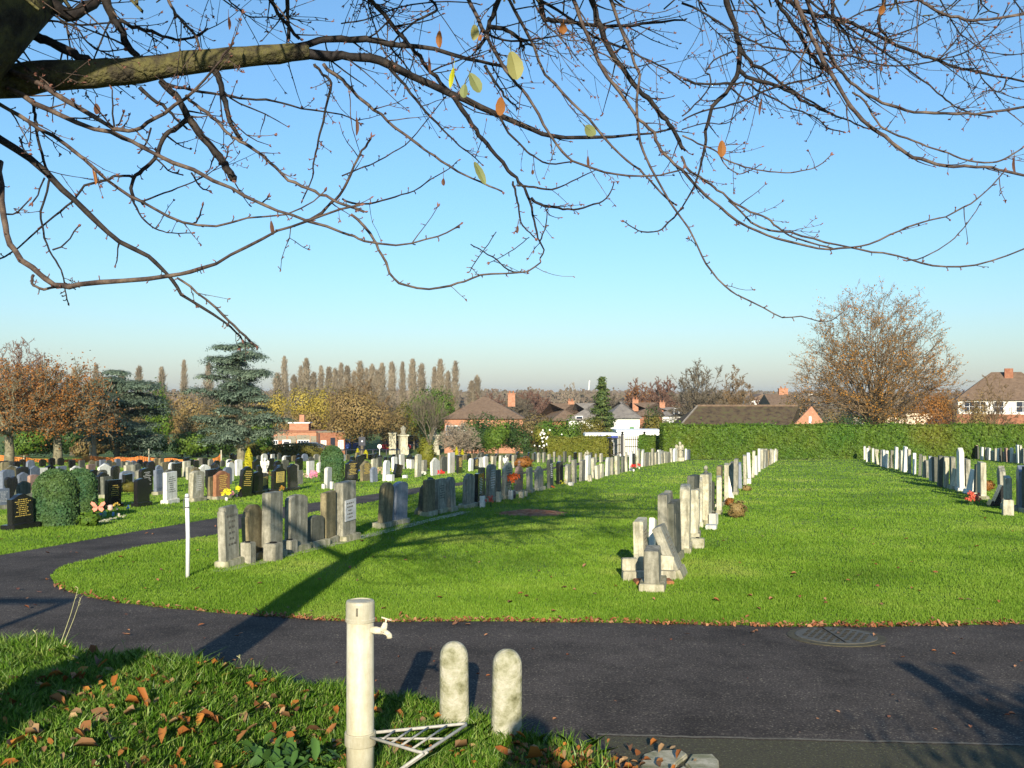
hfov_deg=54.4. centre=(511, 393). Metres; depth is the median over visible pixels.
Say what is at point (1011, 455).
headstone
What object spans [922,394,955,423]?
bare tree
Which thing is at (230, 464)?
headstone
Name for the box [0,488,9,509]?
headstone
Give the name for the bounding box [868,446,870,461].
headstone
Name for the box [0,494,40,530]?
headstone
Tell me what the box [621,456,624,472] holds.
headstone
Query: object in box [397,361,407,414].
poplar tree
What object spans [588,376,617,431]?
conifer tree
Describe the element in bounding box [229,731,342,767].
broad leaf weed
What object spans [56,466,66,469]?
headstone
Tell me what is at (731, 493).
headstone
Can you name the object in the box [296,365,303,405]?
poplar tree
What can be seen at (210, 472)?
headstone
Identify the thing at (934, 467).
headstone
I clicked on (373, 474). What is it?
headstone
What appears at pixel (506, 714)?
bollard
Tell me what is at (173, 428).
bare tree
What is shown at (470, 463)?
headstone
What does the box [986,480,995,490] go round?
dried plant
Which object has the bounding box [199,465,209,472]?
headstone
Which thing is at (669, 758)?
concrete slab
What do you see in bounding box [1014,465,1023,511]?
headstone
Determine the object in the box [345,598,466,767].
standpipe
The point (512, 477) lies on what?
flower bunch
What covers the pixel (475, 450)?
bush
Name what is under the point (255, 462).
headstone
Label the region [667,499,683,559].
headstone
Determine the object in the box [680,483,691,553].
headstone
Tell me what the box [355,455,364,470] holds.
headstone
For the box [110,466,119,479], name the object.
headstone
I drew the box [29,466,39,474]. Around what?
headstone
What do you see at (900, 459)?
headstone
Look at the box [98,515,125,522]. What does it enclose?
pebble edging
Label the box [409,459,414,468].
headstone
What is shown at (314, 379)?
poplar tree
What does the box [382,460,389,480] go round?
headstone
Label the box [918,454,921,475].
headstone
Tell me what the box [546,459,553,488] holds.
headstone
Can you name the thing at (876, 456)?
headstone
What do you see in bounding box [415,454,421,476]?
headstone
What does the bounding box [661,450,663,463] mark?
headstone
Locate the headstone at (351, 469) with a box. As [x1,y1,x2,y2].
[345,460,357,481]
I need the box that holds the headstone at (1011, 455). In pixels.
[1010,448,1012,462]
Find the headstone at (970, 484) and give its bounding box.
[962,469,973,493]
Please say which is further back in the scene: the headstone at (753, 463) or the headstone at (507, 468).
the headstone at (753, 463)
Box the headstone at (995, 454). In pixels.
[994,448,996,460]
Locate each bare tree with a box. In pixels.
[161,394,189,443]
[179,380,230,430]
[231,402,260,443]
[284,378,327,420]
[315,392,347,428]
[326,369,393,448]
[371,393,406,442]
[405,393,450,444]
[428,393,459,436]
[471,391,506,406]
[500,393,539,424]
[515,390,552,421]
[559,383,579,404]
[590,391,624,406]
[623,378,654,404]
[638,375,684,407]
[665,358,728,422]
[715,365,756,404]
[749,396,761,404]
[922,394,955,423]
[945,390,964,423]
[966,374,1023,424]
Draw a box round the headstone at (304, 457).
[301,454,307,460]
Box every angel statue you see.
[260,458,268,472]
[675,442,683,460]
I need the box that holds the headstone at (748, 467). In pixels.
[747,453,750,478]
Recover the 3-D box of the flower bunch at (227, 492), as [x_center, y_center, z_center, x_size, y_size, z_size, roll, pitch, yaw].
[-7.107,2.504,24.753,0.270,0.319,0.100,0,0,0]
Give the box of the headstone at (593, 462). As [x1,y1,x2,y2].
[591,457,595,477]
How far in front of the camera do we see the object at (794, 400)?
99.77 m
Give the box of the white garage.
[612,429,658,455]
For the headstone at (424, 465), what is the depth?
42.32 m
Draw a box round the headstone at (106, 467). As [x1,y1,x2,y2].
[97,464,110,475]
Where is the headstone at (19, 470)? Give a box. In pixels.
[16,466,28,476]
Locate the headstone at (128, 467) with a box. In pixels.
[124,465,133,471]
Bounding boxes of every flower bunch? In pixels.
[221,488,230,500]
[236,486,239,497]
[309,470,317,481]
[377,467,382,478]
[484,495,493,506]
[507,472,519,498]
[965,490,981,504]
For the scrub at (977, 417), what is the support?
on the ground at (370, 446)
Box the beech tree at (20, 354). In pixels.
[0,337,79,455]
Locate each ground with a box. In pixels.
[0,410,1023,766]
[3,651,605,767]
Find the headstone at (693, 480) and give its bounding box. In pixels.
[687,474,699,489]
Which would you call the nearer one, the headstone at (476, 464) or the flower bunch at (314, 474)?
the flower bunch at (314, 474)
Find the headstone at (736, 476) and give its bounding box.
[733,458,738,494]
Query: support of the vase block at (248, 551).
on the foundation strip at (376, 533)
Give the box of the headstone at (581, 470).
[579,459,585,481]
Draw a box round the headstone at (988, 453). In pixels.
[986,448,990,459]
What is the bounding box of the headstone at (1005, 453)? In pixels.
[1004,448,1007,461]
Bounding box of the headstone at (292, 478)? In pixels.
[287,464,299,490]
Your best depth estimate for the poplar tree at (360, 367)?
187.69 m
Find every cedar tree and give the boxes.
[64,369,184,459]
[175,341,298,460]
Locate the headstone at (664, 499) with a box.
[658,492,670,554]
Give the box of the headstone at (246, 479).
[235,466,253,497]
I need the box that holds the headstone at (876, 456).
[874,449,878,464]
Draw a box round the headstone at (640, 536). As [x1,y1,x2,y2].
[633,517,647,569]
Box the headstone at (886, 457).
[885,450,888,467]
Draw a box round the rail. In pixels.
[341,449,400,454]
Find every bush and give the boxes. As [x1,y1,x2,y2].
[0,429,48,456]
[33,430,87,456]
[131,426,172,456]
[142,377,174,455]
[168,429,212,457]
[212,429,237,456]
[252,423,274,453]
[271,409,328,429]
[451,443,489,454]
[454,410,497,454]
[480,417,512,454]
[502,415,536,454]
[520,412,555,454]
[532,413,584,442]
[532,427,551,455]
[567,414,610,438]
[642,408,667,428]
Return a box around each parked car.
[300,442,330,448]
[345,440,363,448]
[382,440,410,451]
[397,436,424,447]
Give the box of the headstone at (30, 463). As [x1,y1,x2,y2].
[26,460,34,467]
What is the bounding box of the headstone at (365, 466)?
[360,460,370,481]
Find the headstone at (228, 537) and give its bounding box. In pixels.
[214,505,243,567]
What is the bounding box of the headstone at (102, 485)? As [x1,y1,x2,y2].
[99,476,111,498]
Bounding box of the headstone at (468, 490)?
[458,473,477,508]
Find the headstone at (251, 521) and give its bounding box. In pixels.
[239,504,262,559]
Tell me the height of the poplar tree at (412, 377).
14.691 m
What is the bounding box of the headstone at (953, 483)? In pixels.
[947,468,956,489]
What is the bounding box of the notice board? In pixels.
[359,437,364,450]
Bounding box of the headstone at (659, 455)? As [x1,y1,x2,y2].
[657,450,660,463]
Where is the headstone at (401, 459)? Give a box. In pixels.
[399,454,404,468]
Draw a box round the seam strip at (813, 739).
[597,733,1023,745]
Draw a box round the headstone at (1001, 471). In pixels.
[997,466,1005,502]
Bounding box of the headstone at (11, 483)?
[4,476,17,497]
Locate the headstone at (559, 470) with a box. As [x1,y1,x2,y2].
[556,461,562,484]
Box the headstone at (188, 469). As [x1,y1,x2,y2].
[186,466,193,479]
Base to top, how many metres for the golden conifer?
1.087 m
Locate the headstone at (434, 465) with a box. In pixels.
[430,458,439,475]
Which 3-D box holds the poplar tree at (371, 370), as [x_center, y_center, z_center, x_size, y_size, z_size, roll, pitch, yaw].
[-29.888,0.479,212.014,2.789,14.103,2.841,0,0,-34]
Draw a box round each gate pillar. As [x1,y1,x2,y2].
[397,426,408,454]
[428,427,439,454]
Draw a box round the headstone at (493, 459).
[491,456,496,465]
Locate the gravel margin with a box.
[598,736,1023,767]
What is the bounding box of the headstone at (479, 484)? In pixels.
[474,472,485,505]
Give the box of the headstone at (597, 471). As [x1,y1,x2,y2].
[595,465,599,478]
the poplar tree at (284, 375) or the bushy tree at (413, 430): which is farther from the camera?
the poplar tree at (284, 375)
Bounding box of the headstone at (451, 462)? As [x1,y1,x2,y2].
[448,452,454,473]
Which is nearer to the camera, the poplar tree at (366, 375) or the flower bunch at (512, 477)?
the flower bunch at (512, 477)
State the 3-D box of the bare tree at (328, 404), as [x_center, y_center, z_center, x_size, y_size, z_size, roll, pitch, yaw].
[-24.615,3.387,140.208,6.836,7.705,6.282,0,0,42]
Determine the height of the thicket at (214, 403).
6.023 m
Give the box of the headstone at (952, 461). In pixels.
[949,456,955,480]
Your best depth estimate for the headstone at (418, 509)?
20.64 m
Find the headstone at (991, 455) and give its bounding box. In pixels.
[990,450,993,460]
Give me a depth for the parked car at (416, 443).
127.35 m
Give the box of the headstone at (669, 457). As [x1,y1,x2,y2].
[668,452,670,462]
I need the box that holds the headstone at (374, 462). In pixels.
[371,459,377,467]
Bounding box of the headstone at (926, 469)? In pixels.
[925,460,928,477]
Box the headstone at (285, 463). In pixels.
[281,460,288,469]
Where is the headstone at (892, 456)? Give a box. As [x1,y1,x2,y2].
[890,450,893,467]
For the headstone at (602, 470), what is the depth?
36.94 m
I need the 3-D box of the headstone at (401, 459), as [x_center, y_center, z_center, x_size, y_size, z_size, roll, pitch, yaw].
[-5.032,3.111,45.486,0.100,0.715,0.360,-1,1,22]
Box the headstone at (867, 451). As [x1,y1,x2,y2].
[866,448,868,461]
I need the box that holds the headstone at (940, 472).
[937,455,943,486]
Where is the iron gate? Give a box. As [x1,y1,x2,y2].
[609,431,645,456]
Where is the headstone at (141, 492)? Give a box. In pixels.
[131,478,151,506]
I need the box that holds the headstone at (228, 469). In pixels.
[223,467,231,483]
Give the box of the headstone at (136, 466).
[133,463,140,477]
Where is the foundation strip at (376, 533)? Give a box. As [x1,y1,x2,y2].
[216,511,463,571]
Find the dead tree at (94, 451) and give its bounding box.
[76,358,122,456]
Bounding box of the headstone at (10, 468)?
[4,467,15,475]
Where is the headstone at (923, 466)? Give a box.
[922,456,925,477]
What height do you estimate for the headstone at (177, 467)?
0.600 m
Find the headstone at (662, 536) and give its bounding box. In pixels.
[652,523,687,579]
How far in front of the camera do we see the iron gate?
66.50 m
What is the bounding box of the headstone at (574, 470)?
[571,459,576,482]
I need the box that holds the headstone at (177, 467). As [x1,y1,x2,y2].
[172,463,181,477]
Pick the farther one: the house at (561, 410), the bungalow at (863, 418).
the house at (561, 410)
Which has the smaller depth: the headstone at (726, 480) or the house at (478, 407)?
the headstone at (726, 480)
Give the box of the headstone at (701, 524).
[699,477,703,527]
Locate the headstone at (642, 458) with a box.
[641,449,643,466]
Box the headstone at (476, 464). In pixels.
[473,458,478,469]
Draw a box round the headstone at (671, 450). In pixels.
[670,448,672,461]
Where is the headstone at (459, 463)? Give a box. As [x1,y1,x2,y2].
[456,455,462,473]
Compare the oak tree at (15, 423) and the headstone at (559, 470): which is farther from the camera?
the oak tree at (15, 423)
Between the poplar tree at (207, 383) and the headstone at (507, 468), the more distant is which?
the poplar tree at (207, 383)
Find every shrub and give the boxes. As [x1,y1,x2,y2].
[75,510,104,526]
[122,480,133,492]
[413,435,438,468]
[436,421,481,454]
[511,456,533,467]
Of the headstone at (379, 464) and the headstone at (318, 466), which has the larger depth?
the headstone at (379, 464)
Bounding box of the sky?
[0,0,1023,392]
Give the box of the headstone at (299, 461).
[295,458,302,469]
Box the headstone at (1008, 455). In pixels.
[1007,450,1009,461]
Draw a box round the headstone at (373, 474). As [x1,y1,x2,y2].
[370,467,377,481]
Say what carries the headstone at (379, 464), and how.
on the ground at (370, 446)
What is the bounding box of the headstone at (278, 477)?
[268,467,287,491]
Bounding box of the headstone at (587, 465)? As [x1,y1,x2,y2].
[585,455,590,479]
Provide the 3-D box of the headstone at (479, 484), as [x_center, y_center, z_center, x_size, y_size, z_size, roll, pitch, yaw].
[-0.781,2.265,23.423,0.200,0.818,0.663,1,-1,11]
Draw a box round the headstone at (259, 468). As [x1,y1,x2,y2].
[256,465,262,471]
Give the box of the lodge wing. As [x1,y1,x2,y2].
[316,430,344,453]
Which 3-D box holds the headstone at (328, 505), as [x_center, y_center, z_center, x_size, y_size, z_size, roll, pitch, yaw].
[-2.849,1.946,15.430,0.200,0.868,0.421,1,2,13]
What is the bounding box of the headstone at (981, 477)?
[975,461,989,499]
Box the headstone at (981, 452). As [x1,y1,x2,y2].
[980,447,983,459]
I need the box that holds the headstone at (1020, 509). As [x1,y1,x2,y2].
[1018,466,1023,513]
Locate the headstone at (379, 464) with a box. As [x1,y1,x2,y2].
[376,457,381,466]
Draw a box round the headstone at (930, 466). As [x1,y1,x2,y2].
[928,456,931,480]
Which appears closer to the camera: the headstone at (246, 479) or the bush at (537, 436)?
the headstone at (246, 479)
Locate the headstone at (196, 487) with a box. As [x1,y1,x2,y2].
[188,471,206,501]
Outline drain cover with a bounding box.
[787,627,885,646]
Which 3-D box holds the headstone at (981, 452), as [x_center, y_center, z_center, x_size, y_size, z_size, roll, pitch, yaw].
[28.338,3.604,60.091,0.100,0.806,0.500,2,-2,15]
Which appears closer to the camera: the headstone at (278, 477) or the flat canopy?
the headstone at (278, 477)
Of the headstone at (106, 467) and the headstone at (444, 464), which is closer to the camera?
the headstone at (106, 467)
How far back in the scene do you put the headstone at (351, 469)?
33.71 m
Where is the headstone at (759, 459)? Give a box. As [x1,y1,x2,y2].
[758,448,760,471]
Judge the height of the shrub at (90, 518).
0.365 m
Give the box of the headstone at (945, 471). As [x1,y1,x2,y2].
[943,456,948,487]
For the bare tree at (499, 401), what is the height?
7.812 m
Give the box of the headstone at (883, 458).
[882,450,884,466]
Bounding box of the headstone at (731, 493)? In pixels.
[729,479,733,497]
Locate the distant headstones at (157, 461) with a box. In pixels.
[0,452,602,467]
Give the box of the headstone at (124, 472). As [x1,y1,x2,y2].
[119,471,134,481]
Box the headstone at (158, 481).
[151,469,163,494]
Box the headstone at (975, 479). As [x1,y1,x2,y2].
[972,464,976,494]
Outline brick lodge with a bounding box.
[272,415,323,444]
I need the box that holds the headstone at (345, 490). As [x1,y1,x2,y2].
[334,480,360,540]
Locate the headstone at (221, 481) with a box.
[212,471,231,499]
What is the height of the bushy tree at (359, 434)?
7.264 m
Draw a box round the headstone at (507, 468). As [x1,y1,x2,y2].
[501,462,512,498]
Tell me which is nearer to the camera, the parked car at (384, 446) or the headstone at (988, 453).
the headstone at (988, 453)
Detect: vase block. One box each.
[240,541,255,563]
[263,541,282,561]
[283,539,297,553]
[386,474,393,480]
[480,495,484,507]
[496,491,500,501]
[508,490,512,499]
[519,491,523,497]
[690,537,704,548]
[709,512,717,523]
[1002,499,1013,515]
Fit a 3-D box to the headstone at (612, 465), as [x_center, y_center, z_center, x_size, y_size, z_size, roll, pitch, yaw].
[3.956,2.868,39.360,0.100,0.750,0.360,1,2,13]
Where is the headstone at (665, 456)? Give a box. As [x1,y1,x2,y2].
[664,451,667,462]
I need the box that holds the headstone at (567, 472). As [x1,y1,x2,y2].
[564,464,570,483]
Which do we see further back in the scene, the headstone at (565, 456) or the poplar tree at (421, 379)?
the poplar tree at (421, 379)
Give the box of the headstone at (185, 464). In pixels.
[182,461,190,476]
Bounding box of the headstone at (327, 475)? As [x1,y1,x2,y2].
[324,467,331,487]
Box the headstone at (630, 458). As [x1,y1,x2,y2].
[629,451,632,470]
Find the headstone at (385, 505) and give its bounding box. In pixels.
[372,482,397,528]
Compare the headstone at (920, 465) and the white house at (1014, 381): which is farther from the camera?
the white house at (1014, 381)
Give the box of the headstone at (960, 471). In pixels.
[955,448,965,490]
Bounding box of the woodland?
[57,386,962,421]
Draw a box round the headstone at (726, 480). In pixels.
[723,463,728,504]
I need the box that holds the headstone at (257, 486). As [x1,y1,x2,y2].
[252,472,264,494]
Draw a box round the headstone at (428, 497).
[420,479,437,516]
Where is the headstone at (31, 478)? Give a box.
[27,474,38,492]
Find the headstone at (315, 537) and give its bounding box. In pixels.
[307,515,329,547]
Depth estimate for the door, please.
111.56 m
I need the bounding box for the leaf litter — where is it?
[1,476,1023,729]
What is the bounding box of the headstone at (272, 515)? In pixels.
[262,491,287,558]
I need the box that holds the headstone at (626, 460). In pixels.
[624,452,627,471]
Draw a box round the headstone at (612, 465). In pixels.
[610,457,613,474]
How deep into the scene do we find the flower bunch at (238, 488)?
25.96 m
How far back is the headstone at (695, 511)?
16.05 m
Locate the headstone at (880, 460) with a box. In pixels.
[879,450,881,465]
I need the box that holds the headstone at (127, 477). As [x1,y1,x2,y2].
[122,473,132,482]
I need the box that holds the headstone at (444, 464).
[440,457,447,471]
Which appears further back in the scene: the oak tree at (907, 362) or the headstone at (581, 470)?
the oak tree at (907, 362)
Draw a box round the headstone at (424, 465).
[422,460,426,471]
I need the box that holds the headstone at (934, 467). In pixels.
[932,457,937,481]
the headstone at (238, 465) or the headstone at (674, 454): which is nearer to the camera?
the headstone at (238, 465)
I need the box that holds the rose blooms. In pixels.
[531,429,561,447]
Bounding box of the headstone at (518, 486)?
[514,460,524,493]
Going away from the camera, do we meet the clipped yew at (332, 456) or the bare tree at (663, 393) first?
the clipped yew at (332, 456)
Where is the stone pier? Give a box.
[389,433,397,454]
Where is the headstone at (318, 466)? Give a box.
[317,462,320,471]
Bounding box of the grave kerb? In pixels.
[621,555,675,584]
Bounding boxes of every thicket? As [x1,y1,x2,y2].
[69,435,112,457]
[107,444,155,456]
[109,393,171,442]
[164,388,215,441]
[186,424,217,456]
[202,400,251,455]
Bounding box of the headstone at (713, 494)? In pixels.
[712,481,714,511]
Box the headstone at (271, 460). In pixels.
[268,458,273,469]
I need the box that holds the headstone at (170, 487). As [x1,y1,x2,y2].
[160,471,179,503]
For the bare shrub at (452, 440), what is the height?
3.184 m
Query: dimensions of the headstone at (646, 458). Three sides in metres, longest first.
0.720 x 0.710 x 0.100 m
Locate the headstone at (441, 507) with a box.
[435,478,448,513]
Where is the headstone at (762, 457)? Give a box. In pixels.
[761,449,764,468]
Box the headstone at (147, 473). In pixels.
[138,468,153,493]
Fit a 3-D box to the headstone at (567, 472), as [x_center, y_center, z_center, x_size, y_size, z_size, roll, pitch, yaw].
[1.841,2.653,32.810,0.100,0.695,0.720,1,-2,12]
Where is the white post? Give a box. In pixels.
[183,494,189,577]
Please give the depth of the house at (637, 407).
134.66 m
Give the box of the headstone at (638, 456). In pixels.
[636,449,639,467]
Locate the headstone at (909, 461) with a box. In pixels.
[907,449,910,473]
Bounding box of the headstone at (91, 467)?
[86,464,95,469]
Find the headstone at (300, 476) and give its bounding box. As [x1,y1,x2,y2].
[297,470,302,484]
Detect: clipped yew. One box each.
[31,467,80,526]
[69,468,98,512]
[320,445,344,481]
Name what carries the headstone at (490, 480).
on the ground at (370, 446)
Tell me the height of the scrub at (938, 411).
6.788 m
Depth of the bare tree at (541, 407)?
199.05 m
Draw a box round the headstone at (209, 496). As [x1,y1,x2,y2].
[205,476,212,499]
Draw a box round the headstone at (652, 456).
[651,448,653,464]
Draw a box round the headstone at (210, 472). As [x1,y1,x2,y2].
[205,469,215,487]
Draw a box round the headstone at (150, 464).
[146,461,154,469]
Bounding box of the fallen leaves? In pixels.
[0,642,695,767]
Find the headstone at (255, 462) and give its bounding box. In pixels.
[252,459,260,469]
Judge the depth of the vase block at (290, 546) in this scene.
14.08 m
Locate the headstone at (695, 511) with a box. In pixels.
[690,488,700,538]
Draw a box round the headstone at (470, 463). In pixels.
[468,458,473,470]
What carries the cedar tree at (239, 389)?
on the ground at (370, 446)
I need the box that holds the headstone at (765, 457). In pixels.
[764,450,766,467]
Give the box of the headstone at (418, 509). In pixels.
[414,477,432,514]
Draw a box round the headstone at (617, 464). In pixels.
[615,455,619,474]
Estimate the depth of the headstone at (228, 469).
32.47 m
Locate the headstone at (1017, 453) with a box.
[1016,445,1018,462]
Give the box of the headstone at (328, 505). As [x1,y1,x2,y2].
[320,490,338,543]
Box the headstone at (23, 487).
[16,481,32,496]
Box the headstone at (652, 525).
[648,518,656,544]
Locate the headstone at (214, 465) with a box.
[211,463,217,468]
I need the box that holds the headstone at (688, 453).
[687,449,689,459]
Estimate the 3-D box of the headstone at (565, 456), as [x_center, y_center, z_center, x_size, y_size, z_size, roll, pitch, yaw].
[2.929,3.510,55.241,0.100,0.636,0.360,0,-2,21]
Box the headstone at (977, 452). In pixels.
[976,446,978,458]
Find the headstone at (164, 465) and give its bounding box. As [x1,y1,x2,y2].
[160,462,167,470]
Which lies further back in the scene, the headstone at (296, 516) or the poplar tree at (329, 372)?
the poplar tree at (329, 372)
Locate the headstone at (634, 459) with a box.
[633,453,635,469]
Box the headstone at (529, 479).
[525,467,534,492]
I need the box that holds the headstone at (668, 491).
[664,490,672,498]
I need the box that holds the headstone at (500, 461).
[499,455,502,468]
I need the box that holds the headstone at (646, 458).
[644,452,648,465]
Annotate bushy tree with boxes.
[246,389,290,442]
[281,379,341,429]
[322,397,381,452]
[324,386,396,454]
[379,405,410,445]
[396,397,428,449]
[403,386,458,445]
[637,405,661,428]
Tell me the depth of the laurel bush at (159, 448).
65.58 m
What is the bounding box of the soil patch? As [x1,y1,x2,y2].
[499,509,566,516]
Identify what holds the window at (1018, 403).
in the white house at (1014, 381)
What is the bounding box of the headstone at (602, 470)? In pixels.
[599,464,603,477]
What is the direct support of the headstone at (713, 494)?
on the ground at (370, 446)
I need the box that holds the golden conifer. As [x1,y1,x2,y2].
[242,447,252,467]
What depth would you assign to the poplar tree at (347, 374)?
213.54 m
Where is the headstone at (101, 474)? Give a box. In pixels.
[96,472,108,494]
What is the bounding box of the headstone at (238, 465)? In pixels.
[235,459,242,475]
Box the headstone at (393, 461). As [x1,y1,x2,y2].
[391,457,396,471]
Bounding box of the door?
[330,438,334,444]
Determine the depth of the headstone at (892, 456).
46.74 m
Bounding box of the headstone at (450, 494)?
[446,477,457,511]
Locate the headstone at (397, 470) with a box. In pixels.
[393,464,402,477]
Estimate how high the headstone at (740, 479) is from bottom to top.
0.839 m
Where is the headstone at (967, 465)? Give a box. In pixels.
[964,458,970,486]
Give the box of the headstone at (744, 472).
[743,455,746,484]
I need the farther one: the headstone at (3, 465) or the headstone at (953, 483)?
the headstone at (3, 465)
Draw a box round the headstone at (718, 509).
[715,475,722,514]
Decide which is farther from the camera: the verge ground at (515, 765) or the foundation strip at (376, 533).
the foundation strip at (376, 533)
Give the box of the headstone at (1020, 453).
[1019,445,1021,463]
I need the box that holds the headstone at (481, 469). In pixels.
[478,467,487,502]
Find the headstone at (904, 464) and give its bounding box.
[902,446,907,471]
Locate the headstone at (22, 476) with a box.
[15,472,28,490]
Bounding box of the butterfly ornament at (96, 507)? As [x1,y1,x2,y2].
[91,501,104,511]
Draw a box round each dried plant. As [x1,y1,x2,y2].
[725,496,733,505]
[726,500,747,517]
[742,485,751,490]
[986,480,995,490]
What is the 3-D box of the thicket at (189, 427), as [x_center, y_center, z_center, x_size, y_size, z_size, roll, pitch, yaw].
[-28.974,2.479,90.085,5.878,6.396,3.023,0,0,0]
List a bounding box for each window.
[282,440,290,443]
[338,440,342,450]
[446,426,464,434]
[964,401,985,412]
[993,401,1003,412]
[1016,401,1023,412]
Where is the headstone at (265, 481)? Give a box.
[263,473,269,492]
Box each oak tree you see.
[0,347,87,461]
[0,348,127,463]
[772,276,973,424]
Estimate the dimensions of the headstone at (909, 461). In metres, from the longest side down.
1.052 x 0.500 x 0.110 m
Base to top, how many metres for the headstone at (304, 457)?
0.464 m
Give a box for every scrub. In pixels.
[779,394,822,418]
[820,407,858,423]
[836,411,871,424]
[864,397,915,424]
[904,384,954,424]
[947,389,992,423]
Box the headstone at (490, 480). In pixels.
[485,464,495,501]
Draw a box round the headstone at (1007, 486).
[1000,475,1011,507]
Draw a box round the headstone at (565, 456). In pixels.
[563,451,566,461]
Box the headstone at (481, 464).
[479,457,483,467]
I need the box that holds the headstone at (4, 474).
[0,470,15,494]
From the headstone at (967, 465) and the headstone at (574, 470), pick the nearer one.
the headstone at (967, 465)
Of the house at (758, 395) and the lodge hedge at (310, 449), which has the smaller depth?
the lodge hedge at (310, 449)
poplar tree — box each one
[70,366,78,393]
[92,363,99,380]
[134,365,142,416]
[156,366,167,396]
[179,359,188,408]
[202,363,214,405]
[270,372,284,412]
[279,356,289,412]
[287,374,298,417]
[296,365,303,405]
[298,357,312,412]
[310,371,317,400]
[316,365,325,402]
[323,366,333,409]
[330,367,339,397]
[338,362,343,389]
[341,365,350,394]
[348,370,356,393]
[353,361,366,398]
[364,368,368,388]
[366,364,374,400]
[371,369,379,401]
[376,363,389,416]
[386,361,397,412]
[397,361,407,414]
[406,358,420,408]
[416,362,427,400]
[430,367,436,401]
[434,359,445,403]
[442,370,452,408]
[450,360,459,409]
[464,380,474,404]
[471,374,482,401]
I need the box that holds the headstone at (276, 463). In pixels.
[273,461,281,468]
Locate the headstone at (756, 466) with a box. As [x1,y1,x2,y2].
[754,456,757,474]
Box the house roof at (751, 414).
[673,405,822,424]
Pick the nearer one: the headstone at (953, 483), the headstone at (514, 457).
the headstone at (953, 483)
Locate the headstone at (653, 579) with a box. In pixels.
[639,545,666,592]
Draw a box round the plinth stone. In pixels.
[705,524,716,529]
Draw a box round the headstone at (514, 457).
[512,455,516,467]
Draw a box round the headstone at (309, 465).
[306,461,313,477]
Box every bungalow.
[839,409,902,424]
[894,403,944,424]
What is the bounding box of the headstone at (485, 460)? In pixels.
[483,456,487,467]
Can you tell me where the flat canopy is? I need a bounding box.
[583,432,617,435]
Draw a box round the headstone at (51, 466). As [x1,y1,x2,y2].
[44,465,55,469]
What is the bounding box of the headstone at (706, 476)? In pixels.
[700,465,711,524]
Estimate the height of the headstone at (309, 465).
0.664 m
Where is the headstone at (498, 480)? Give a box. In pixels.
[495,470,503,499]
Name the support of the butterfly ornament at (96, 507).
on the ground at (370, 446)
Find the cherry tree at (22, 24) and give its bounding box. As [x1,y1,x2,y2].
[0,0,1023,361]
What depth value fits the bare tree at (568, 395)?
189.86 m
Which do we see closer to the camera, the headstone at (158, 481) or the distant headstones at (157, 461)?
the headstone at (158, 481)
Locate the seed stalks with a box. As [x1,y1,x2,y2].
[33,586,240,666]
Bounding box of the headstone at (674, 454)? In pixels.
[673,448,676,461]
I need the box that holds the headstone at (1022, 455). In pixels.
[1022,448,1023,463]
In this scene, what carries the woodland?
on the ground at (370, 446)
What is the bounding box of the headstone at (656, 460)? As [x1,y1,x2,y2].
[654,452,658,464]
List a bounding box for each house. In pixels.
[442,391,524,452]
[537,399,579,428]
[568,403,598,431]
[604,402,641,428]
[629,397,664,428]
[658,400,682,422]
[743,394,762,404]
[759,386,797,404]
[954,368,1023,424]
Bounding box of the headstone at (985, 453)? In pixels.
[984,447,986,459]
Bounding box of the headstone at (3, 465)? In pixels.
[0,462,8,470]
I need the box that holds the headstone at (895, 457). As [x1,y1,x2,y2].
[894,447,897,468]
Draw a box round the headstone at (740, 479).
[738,462,741,488]
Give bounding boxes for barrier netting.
[0,445,221,461]
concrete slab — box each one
[641,750,686,767]
[685,754,718,767]
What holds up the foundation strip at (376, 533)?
on the ground at (370, 446)
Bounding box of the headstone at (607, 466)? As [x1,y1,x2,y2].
[605,457,609,475]
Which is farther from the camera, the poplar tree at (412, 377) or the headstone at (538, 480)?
the poplar tree at (412, 377)
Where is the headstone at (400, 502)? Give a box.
[392,481,409,525]
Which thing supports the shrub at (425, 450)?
on the ground at (370, 446)
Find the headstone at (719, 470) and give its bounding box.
[715,465,722,506]
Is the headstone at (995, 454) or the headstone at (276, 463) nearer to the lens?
the headstone at (276, 463)
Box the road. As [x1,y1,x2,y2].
[0,459,1023,767]
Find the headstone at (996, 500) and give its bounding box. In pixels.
[986,484,1002,506]
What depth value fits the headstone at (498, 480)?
25.13 m
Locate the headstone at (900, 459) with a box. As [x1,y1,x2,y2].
[899,450,902,470]
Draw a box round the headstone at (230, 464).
[226,462,233,480]
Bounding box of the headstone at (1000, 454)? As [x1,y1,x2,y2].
[999,448,1001,461]
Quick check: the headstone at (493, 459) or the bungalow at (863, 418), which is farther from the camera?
the bungalow at (863, 418)
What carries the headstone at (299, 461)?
on the ground at (370, 446)
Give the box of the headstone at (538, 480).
[533,466,545,490]
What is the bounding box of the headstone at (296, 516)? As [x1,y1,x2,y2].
[284,494,310,551]
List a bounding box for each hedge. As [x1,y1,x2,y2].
[245,441,329,456]
[547,430,612,456]
[638,430,659,457]
[659,417,1023,458]
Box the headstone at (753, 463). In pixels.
[751,451,754,477]
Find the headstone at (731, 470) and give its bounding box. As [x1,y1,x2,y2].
[729,461,733,491]
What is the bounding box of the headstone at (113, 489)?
[102,479,123,508]
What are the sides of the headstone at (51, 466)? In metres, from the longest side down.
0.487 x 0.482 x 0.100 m
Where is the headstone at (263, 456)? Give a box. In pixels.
[261,454,267,460]
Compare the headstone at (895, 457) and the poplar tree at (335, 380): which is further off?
the poplar tree at (335, 380)
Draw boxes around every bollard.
[439,641,468,729]
[491,649,521,739]
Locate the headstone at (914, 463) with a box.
[913,453,915,474]
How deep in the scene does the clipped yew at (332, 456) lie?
33.82 m

